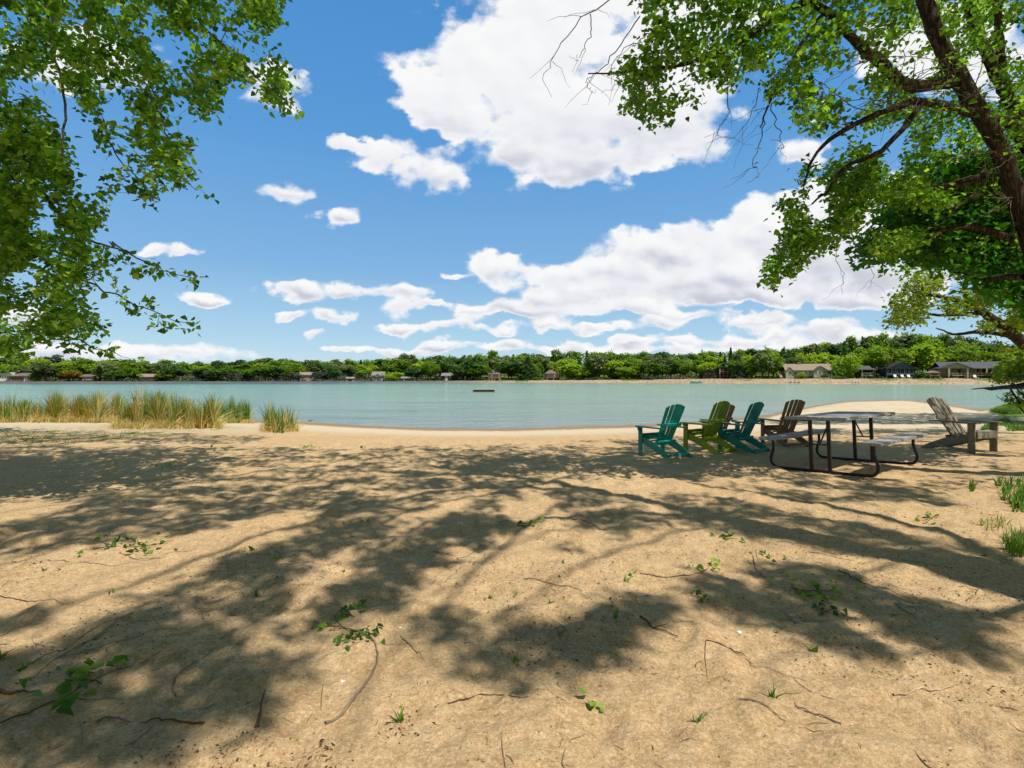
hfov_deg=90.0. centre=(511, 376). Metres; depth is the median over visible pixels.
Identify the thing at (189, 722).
stick
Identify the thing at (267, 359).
shore tree
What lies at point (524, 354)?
shore tree
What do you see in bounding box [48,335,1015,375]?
woods
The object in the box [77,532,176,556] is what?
leaf sprig
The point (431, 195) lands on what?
sky
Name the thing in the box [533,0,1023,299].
leaning tree
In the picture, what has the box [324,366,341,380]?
shore tree
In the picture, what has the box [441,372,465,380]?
lake house
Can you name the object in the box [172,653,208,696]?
stick
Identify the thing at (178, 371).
shore tree
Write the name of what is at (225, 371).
shore tree
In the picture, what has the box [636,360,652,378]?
shore tree
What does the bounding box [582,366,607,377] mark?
shoreline bush
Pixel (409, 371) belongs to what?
shore tree
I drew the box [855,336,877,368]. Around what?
shore tree
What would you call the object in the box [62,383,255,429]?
cattail clump
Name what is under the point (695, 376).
undergrowth
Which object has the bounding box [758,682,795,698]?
sprout
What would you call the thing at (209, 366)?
shore tree
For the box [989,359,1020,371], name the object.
shore tree
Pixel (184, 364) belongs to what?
shore tree
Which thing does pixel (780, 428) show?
adirondack chair
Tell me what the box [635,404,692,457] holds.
adirondack chair
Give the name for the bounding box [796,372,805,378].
shoreline bush
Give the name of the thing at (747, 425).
adirondack chair
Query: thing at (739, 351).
shore tree
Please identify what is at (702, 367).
shore tree
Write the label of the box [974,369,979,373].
window
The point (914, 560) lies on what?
stick
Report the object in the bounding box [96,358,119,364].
shore tree
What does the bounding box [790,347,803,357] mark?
shore tree
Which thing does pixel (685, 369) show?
shore tree
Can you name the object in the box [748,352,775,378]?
shore tree
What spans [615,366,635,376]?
shore tree
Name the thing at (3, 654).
sprout
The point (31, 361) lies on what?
shore tree
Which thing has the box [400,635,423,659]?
stick
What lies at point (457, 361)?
shore tree
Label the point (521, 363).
shore tree
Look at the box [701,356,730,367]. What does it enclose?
shore tree
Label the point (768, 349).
shore tree
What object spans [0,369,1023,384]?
terrain
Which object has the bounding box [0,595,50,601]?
stick
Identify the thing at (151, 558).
stick
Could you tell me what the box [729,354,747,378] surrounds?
conifer tree
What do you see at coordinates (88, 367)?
shore tree
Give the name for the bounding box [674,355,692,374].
shore tree
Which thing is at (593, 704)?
leaf sprig
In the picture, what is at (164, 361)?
shore tree
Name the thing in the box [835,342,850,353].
shore tree
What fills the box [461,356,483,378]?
shore tree
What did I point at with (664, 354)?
shore tree
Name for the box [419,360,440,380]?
shore tree
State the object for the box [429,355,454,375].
shore tree
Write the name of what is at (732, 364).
shore tree
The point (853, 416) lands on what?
picnic table
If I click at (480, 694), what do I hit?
stick
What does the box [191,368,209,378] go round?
shore tree
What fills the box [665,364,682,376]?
shore tree
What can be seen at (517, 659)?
sprout
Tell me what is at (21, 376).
lake house
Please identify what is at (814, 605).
leaf sprig
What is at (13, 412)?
cattail clump
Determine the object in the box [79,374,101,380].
lake house
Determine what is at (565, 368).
shore tree
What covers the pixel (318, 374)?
shoreline bush
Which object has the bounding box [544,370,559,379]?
lake house
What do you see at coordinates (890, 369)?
lake house
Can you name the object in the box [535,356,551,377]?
shore tree
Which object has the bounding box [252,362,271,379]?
shore tree
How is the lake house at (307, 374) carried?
on the terrain at (964, 381)
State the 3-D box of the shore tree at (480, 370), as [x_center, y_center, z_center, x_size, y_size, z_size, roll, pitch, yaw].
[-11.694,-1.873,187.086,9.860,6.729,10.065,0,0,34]
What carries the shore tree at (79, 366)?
on the terrain at (964, 381)
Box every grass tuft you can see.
[988,521,1023,557]
[992,472,1023,512]
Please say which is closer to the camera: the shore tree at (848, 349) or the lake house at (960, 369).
the lake house at (960, 369)
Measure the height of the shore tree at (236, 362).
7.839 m
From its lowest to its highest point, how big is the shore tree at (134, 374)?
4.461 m
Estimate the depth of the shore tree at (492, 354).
221.70 m
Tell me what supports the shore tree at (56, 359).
on the terrain at (964, 381)
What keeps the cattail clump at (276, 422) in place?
on the ground at (656, 700)
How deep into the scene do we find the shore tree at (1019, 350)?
151.27 m
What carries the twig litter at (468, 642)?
on the ground at (656, 700)
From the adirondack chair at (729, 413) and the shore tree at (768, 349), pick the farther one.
the shore tree at (768, 349)
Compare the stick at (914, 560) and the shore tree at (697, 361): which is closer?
the stick at (914, 560)
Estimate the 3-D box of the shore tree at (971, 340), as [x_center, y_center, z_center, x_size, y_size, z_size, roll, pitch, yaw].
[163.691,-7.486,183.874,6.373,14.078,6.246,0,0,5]
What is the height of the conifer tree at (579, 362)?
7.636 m
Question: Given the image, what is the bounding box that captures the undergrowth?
[2,373,990,381]
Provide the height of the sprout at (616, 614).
0.044 m
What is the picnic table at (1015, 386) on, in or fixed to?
on the ground at (656, 700)
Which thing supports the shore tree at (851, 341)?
on the terrain at (964, 381)
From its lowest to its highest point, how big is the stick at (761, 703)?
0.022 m
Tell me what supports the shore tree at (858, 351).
on the terrain at (964, 381)
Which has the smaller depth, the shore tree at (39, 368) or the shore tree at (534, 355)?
the shore tree at (39, 368)
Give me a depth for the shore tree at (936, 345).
157.27 m
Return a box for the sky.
[0,0,1023,368]
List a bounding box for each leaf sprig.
[18,655,128,695]
[49,679,80,715]
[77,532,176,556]
[202,445,236,451]
[312,616,340,631]
[330,599,366,620]
[333,623,384,651]
[342,518,369,525]
[517,516,544,528]
[578,687,603,712]
[687,562,703,569]
[691,586,709,602]
[710,531,745,545]
[710,557,720,569]
[749,550,786,561]
[770,571,864,600]
[812,600,847,615]
[906,511,939,524]
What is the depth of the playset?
137.46 m
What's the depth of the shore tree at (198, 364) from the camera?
197.66 m
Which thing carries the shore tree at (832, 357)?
on the terrain at (964, 381)
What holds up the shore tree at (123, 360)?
on the terrain at (964, 381)
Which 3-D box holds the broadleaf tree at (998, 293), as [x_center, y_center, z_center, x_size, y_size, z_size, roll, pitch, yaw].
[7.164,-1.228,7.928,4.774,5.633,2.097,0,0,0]
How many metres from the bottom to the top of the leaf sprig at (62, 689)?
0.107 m
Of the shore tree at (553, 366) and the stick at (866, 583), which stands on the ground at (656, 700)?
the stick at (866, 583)
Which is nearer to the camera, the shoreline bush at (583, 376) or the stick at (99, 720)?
the stick at (99, 720)
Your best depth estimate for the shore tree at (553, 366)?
201.24 m
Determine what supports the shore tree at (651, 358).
on the terrain at (964, 381)
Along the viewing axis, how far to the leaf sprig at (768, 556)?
3.93 m
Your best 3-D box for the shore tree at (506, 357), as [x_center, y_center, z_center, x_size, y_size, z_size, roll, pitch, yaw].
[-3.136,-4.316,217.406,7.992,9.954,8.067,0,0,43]
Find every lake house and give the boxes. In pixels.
[0,372,15,380]
[7,373,42,380]
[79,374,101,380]
[135,374,166,380]
[300,372,313,380]
[371,372,385,380]
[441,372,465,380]
[489,370,500,379]
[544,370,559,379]
[608,374,640,379]
[700,365,731,378]
[781,362,831,378]
[853,366,875,377]
[876,362,918,378]
[928,361,998,377]
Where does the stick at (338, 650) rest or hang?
on the ground at (656, 700)
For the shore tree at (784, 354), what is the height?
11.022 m
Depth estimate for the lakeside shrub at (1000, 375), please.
19.44 m
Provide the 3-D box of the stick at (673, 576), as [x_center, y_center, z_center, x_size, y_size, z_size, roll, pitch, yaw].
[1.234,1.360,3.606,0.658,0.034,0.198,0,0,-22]
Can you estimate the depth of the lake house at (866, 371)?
146.31 m
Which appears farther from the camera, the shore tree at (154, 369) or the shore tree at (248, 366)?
the shore tree at (248, 366)
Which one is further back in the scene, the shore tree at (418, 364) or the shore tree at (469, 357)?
the shore tree at (469, 357)
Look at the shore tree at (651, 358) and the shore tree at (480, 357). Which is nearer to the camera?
the shore tree at (651, 358)
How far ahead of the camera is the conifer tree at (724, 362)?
177.06 m
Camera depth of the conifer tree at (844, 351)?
149.65 m
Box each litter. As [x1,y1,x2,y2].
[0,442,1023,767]
[0,448,1023,767]
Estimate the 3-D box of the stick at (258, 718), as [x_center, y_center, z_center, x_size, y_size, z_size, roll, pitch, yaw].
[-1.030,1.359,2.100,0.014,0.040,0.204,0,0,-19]
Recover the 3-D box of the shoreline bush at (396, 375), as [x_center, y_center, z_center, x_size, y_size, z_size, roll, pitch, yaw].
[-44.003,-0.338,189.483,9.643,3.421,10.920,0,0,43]
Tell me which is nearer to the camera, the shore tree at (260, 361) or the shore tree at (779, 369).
the shore tree at (779, 369)
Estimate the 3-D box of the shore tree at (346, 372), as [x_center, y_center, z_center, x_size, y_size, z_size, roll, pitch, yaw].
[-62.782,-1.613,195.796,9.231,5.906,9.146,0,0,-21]
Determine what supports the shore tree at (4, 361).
on the terrain at (964, 381)
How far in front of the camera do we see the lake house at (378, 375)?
188.42 m
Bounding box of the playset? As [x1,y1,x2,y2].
[926,371,940,377]
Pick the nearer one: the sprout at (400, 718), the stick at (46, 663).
the sprout at (400, 718)
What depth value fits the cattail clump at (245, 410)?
21.26 m
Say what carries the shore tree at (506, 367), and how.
on the terrain at (964, 381)
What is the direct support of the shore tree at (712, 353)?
on the terrain at (964, 381)
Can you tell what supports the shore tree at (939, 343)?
on the terrain at (964, 381)
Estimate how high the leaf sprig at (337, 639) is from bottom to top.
0.089 m
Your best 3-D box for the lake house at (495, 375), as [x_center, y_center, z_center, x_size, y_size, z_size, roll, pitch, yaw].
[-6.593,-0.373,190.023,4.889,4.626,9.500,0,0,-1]
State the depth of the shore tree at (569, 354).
209.41 m
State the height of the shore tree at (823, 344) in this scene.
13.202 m
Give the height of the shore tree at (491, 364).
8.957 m
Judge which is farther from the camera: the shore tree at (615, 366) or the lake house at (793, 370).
the shore tree at (615, 366)
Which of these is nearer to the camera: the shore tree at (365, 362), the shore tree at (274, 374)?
the shore tree at (274, 374)
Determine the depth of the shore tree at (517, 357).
204.49 m
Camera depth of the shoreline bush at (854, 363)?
144.06 m
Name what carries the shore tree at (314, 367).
on the terrain at (964, 381)
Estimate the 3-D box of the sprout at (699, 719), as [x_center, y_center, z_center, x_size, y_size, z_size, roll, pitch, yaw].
[0.749,1.353,2.050,0.123,0.040,0.036,0,0,-33]
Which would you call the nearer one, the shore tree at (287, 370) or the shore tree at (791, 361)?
the shore tree at (791, 361)
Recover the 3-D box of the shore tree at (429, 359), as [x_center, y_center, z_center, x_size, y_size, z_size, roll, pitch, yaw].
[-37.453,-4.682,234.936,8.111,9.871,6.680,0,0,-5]
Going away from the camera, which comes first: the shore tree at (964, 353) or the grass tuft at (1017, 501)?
the grass tuft at (1017, 501)
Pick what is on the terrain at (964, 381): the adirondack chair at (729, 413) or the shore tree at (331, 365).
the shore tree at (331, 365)
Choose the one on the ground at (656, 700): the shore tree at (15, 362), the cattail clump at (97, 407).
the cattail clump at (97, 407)
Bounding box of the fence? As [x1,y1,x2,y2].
[645,376,684,378]
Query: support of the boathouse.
on the terrain at (964, 381)
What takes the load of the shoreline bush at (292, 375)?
on the terrain at (964, 381)
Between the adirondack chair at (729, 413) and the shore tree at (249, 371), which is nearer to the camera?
the adirondack chair at (729, 413)
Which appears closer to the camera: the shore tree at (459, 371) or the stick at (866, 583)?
the stick at (866, 583)
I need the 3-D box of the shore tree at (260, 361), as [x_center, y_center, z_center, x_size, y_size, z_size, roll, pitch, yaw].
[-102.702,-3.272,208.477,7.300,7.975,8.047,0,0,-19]
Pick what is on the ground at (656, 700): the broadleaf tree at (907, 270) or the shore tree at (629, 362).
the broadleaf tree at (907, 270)
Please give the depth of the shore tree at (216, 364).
174.97 m
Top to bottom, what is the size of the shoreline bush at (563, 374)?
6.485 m
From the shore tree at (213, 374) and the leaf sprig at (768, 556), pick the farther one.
the shore tree at (213, 374)
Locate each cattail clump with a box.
[0,394,75,422]
[21,387,131,423]
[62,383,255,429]
[217,396,261,423]
[248,400,314,432]
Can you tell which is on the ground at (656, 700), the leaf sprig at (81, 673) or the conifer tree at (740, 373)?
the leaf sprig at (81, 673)
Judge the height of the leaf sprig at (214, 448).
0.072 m
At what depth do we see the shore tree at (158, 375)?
167.44 m
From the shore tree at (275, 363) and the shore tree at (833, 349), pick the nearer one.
the shore tree at (833, 349)
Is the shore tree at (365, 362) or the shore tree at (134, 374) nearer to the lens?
the shore tree at (134, 374)
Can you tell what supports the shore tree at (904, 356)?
on the terrain at (964, 381)
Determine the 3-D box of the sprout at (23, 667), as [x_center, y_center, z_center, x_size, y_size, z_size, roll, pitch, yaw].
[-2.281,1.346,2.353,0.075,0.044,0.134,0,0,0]
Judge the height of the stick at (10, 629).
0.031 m
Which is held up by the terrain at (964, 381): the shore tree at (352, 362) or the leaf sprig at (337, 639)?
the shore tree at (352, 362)
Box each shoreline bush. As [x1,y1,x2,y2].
[27,373,42,380]
[55,370,82,380]
[227,372,254,379]
[278,372,307,380]
[308,371,334,379]
[384,372,407,379]
[535,366,541,376]
[555,362,575,378]
[575,365,589,378]
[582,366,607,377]
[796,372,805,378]
[819,373,832,377]
[828,353,862,376]
[912,370,929,377]
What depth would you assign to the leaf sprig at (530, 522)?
4.74 m
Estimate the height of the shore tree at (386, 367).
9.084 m
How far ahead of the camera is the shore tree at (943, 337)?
185.74 m
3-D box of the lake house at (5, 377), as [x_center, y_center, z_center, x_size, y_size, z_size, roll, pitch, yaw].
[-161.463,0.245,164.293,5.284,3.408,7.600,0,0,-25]
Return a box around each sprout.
[0,644,24,659]
[1,660,34,673]
[389,702,405,722]
[513,651,521,668]
[613,608,627,618]
[690,710,707,721]
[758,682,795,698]
[805,641,818,651]
[969,478,979,491]
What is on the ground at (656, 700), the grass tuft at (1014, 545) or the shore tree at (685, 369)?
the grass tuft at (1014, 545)
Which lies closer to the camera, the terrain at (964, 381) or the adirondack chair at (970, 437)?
the adirondack chair at (970, 437)
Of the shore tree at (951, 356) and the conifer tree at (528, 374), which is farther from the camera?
the conifer tree at (528, 374)
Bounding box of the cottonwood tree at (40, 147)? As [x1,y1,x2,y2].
[0,0,304,376]
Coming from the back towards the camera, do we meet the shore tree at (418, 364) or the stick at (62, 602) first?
the shore tree at (418, 364)
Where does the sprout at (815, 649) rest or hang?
on the ground at (656, 700)
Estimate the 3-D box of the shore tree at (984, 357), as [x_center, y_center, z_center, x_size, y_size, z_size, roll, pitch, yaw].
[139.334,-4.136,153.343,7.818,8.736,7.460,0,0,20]
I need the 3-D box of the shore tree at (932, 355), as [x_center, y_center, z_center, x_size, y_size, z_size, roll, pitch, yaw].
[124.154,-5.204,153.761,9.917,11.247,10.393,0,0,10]
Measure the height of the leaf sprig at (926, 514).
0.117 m
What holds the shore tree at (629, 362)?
on the terrain at (964, 381)
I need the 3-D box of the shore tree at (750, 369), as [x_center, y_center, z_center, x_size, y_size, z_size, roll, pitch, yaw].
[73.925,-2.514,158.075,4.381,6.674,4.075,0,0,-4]
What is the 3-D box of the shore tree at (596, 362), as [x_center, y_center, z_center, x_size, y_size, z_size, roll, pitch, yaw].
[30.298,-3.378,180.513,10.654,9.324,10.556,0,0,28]
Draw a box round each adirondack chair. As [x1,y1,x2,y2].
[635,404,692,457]
[680,401,736,454]
[700,404,736,437]
[718,402,770,453]
[758,399,808,446]
[921,397,1002,453]
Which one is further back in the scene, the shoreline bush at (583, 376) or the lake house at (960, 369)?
the shoreline bush at (583, 376)
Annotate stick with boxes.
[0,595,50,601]
[0,616,16,635]
[0,651,159,723]
[0,688,40,694]
[15,600,175,684]
[31,615,130,663]
[48,557,163,565]
[49,589,91,604]
[77,695,128,699]
[95,716,130,723]
[119,548,196,559]
[140,717,204,723]
[151,637,262,670]
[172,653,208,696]
[256,689,265,726]
[319,638,375,659]
[324,610,378,724]
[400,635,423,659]
[432,551,473,557]
[448,693,527,703]
[524,578,580,590]
[639,615,677,635]
[640,562,710,577]
[705,640,753,676]
[739,698,786,722]
[795,703,840,724]
[808,551,872,562]
[838,569,909,598]
[889,556,950,567]
[892,683,959,695]
[966,585,982,600]
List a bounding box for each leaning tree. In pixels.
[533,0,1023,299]
[876,268,1023,359]
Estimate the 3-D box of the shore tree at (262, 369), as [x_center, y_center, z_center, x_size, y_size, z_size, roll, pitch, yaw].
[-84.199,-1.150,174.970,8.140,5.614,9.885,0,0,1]
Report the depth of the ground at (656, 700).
3.17 m
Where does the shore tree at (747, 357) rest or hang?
on the terrain at (964, 381)
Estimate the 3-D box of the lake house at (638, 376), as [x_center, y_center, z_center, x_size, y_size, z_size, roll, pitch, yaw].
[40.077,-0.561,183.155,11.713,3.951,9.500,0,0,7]
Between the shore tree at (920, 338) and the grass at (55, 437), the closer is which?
the grass at (55, 437)
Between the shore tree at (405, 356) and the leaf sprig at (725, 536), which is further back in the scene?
the shore tree at (405, 356)
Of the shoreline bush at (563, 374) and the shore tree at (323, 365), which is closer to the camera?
the shoreline bush at (563, 374)
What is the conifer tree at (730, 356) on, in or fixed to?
on the terrain at (964, 381)
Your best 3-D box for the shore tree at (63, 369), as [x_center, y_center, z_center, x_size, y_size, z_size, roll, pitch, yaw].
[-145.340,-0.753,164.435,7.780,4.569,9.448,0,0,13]
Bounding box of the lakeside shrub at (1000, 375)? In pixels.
[985,350,1023,412]
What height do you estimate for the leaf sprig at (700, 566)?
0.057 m
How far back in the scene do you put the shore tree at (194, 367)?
183.01 m
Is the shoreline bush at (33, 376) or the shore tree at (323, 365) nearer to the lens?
the shoreline bush at (33, 376)
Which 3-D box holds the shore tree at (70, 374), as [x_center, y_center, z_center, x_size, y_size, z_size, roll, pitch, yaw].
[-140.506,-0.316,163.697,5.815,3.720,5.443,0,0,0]
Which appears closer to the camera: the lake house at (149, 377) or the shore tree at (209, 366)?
the lake house at (149, 377)
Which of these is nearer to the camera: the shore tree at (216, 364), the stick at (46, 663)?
the stick at (46, 663)
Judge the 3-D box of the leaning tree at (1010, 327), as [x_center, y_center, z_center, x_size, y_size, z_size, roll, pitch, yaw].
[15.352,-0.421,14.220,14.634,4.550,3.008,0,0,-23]
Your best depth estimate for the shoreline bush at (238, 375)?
173.32 m
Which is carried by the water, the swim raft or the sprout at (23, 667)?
the swim raft
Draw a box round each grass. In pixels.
[0,429,148,446]
[978,512,1014,530]
[980,417,1023,431]
[989,403,1023,413]
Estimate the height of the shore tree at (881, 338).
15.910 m
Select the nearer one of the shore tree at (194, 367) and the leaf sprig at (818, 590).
the leaf sprig at (818, 590)
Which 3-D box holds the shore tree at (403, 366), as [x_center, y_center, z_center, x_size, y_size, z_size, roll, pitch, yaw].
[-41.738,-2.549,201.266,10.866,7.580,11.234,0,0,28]
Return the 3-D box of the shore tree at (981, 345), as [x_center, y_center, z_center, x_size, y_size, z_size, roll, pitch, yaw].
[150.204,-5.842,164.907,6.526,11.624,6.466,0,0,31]
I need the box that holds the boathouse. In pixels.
[345,377,355,380]
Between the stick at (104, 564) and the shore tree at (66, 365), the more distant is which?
the shore tree at (66, 365)
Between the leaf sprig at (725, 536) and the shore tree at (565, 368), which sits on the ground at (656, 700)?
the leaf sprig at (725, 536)
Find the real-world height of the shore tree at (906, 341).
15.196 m
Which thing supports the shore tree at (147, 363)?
on the terrain at (964, 381)
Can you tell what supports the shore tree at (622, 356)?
on the terrain at (964, 381)
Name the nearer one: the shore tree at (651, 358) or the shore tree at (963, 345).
the shore tree at (963, 345)
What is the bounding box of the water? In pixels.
[0,382,1023,427]
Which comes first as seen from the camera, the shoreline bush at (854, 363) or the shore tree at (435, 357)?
the shoreline bush at (854, 363)
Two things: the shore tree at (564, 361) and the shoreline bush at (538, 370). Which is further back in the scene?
the shore tree at (564, 361)
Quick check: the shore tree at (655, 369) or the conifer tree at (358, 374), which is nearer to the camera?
the shore tree at (655, 369)
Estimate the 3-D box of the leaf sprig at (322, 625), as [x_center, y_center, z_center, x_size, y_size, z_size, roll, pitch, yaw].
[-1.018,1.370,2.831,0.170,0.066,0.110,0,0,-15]
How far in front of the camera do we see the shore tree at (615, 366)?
176.68 m
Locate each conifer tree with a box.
[355,360,366,378]
[515,356,540,379]
[573,359,581,378]
[722,356,731,375]
[728,347,733,375]
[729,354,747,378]
[836,341,853,377]
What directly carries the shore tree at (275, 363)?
on the terrain at (964, 381)
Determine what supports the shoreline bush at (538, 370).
on the terrain at (964, 381)
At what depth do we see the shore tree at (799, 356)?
164.43 m
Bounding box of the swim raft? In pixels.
[473,389,494,391]
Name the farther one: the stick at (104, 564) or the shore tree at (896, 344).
the shore tree at (896, 344)
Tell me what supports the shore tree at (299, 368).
on the terrain at (964, 381)
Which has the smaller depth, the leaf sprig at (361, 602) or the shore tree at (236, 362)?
the leaf sprig at (361, 602)
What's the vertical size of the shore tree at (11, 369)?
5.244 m
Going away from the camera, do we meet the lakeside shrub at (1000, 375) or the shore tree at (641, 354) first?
the lakeside shrub at (1000, 375)
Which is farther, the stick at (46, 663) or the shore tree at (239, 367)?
the shore tree at (239, 367)
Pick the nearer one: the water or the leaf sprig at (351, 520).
the leaf sprig at (351, 520)
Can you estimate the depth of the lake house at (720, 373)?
163.70 m
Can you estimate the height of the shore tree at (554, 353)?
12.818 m
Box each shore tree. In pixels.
[0,357,16,372]
[0,365,9,373]
[4,365,21,373]
[5,359,23,365]
[13,366,32,373]
[21,357,49,366]
[30,362,62,380]
[41,354,65,377]
[43,368,77,376]
[51,359,72,369]
[61,370,81,378]
[68,356,86,364]
[70,357,96,374]
[83,363,107,373]
[92,362,118,380]
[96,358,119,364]
[103,369,127,380]
[109,359,133,362]
[113,361,141,379]
[122,368,141,379]
[132,360,156,373]
[142,362,171,373]
[153,371,175,379]
[157,359,175,364]
[159,365,191,379]
[172,361,193,378]
[182,365,202,378]
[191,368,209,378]
[193,361,207,366]
[198,363,213,368]
[202,370,224,379]
[211,360,225,377]
[213,366,239,379]
[223,365,245,378]
[227,359,245,365]
[238,363,256,371]
[239,368,263,380]
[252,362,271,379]
[252,365,273,380]
[253,359,266,377]
[256,357,273,376]
[265,366,285,380]
[266,360,292,367]
[276,365,295,376]
[286,359,302,363]
[289,363,307,373]
[298,360,310,370]
[303,362,322,372]
[320,363,333,372]
[323,363,349,378]
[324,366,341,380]
[329,359,347,376]
[338,365,357,376]
[344,359,359,367]
[357,364,378,378]
[362,359,374,376]
[367,358,389,372]
[380,358,404,374]
[392,361,416,378]
[398,353,407,360]
[403,366,421,380]
[408,354,418,364]
[411,361,428,378]
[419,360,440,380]
[422,356,437,361]
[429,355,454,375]
[433,355,444,376]
[451,355,466,364]
[451,365,466,379]
[461,355,476,360]
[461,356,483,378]
[463,371,476,379]
[466,363,492,379]
[474,352,490,364]
[486,349,500,368]
[486,357,505,369]
[493,359,520,379]
[498,355,510,377]
[508,355,525,372]
[513,358,535,375]
[519,353,531,358]
[530,353,543,357]
[530,357,544,370]
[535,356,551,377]
[546,361,562,372]
[548,349,563,362]
[556,352,577,366]
[557,357,577,376]
[557,362,583,379]
[567,350,583,366]
[584,354,609,379]
[585,353,603,361]
[595,368,613,375]
[600,359,623,379]
[603,349,619,359]
[608,353,632,361]
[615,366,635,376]
[618,357,641,367]
[628,365,640,377]
[630,350,648,375]
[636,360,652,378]
[641,354,661,376]
[643,357,678,378]
[643,362,671,378]
[650,351,673,375]
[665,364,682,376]
[671,359,697,378]
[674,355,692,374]
[683,353,694,375]
[691,358,703,375]
[693,349,710,373]
[696,361,716,374]
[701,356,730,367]
[706,351,715,358]
[725,359,746,378]
[733,348,745,361]
[741,353,751,359]
[742,348,768,355]
[744,358,758,378]
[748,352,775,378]
[752,352,784,378]
[762,346,777,374]
[776,361,786,377]
[777,346,792,358]
[780,358,803,372]
[789,353,811,363]
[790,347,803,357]
[802,343,826,360]
[803,352,833,363]
[817,352,837,373]
[820,342,831,348]
[823,344,848,374]
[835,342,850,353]
[845,335,857,352]
[850,346,873,365]
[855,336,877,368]
[858,345,898,368]
[866,331,889,349]
[879,339,904,348]
[882,345,910,366]
[891,331,908,341]
[895,333,918,347]
[902,349,929,371]
[906,341,949,371]
[908,333,934,373]
[916,342,940,370]
[930,334,943,348]
[936,333,951,350]
[939,350,968,361]
[943,335,969,352]
[945,340,981,355]
[955,348,978,361]
[965,336,978,345]
[965,349,993,361]
[971,341,988,352]
[982,339,1006,352]
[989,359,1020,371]
[993,351,1015,360]
[1002,348,1023,355]
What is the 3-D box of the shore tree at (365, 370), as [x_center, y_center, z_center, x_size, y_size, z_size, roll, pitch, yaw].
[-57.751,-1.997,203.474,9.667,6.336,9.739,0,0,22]
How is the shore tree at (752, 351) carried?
on the terrain at (964, 381)
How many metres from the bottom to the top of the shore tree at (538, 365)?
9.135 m
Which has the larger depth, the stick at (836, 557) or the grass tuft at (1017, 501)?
the grass tuft at (1017, 501)
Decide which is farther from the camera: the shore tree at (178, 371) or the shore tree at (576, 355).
the shore tree at (576, 355)
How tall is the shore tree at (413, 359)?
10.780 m
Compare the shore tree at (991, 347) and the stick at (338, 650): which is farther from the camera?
the shore tree at (991, 347)
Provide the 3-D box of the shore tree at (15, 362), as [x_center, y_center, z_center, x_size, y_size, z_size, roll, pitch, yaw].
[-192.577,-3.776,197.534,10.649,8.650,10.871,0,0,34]
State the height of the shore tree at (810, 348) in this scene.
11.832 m
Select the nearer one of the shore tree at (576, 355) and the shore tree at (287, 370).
the shore tree at (287, 370)
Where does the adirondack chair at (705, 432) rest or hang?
on the ground at (656, 700)
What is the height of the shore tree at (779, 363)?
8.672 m
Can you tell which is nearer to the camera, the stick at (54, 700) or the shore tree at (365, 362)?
the stick at (54, 700)
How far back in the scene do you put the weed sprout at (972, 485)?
6.23 m
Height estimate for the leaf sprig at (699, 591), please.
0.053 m
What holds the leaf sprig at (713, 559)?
on the ground at (656, 700)
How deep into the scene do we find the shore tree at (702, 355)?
190.44 m
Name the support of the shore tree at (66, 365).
on the terrain at (964, 381)
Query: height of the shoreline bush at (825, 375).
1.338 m
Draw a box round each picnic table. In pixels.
[759,411,927,476]
[972,375,1023,403]
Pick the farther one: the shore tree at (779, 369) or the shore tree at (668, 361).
the shore tree at (668, 361)
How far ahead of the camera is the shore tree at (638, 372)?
176.50 m
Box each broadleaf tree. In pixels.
[843,145,1023,323]
[877,107,1021,291]
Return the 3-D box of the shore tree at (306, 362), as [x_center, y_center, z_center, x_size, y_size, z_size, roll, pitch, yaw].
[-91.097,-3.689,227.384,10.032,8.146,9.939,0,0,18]
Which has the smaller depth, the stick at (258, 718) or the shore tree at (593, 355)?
the stick at (258, 718)
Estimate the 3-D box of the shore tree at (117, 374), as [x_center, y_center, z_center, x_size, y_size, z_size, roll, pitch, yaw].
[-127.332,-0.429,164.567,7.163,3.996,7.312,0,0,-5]
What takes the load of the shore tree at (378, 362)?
on the terrain at (964, 381)
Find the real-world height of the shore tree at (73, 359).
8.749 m
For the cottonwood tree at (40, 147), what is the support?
on the ground at (656, 700)
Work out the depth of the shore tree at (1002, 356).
149.44 m
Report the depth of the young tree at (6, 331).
12.98 m
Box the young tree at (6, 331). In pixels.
[0,310,25,370]
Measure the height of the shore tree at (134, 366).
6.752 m
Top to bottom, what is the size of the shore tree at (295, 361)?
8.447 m
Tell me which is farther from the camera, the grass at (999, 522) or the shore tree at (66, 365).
the shore tree at (66, 365)
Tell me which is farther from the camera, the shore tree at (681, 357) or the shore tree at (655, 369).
the shore tree at (681, 357)
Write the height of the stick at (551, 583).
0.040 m
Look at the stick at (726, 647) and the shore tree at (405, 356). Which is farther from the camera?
the shore tree at (405, 356)
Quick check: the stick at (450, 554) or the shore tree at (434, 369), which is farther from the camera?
the shore tree at (434, 369)
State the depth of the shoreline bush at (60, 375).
163.74 m
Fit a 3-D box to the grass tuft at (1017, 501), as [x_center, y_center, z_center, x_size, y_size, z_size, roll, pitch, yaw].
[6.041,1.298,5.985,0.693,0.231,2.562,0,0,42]
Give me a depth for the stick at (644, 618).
2.81 m
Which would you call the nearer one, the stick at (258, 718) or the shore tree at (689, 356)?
the stick at (258, 718)
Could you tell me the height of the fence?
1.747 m
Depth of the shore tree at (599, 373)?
178.06 m
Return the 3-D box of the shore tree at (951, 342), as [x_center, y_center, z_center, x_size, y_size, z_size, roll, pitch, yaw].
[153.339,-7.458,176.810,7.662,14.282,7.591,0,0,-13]
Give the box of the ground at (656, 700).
[0,400,1023,767]
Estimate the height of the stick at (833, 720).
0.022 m

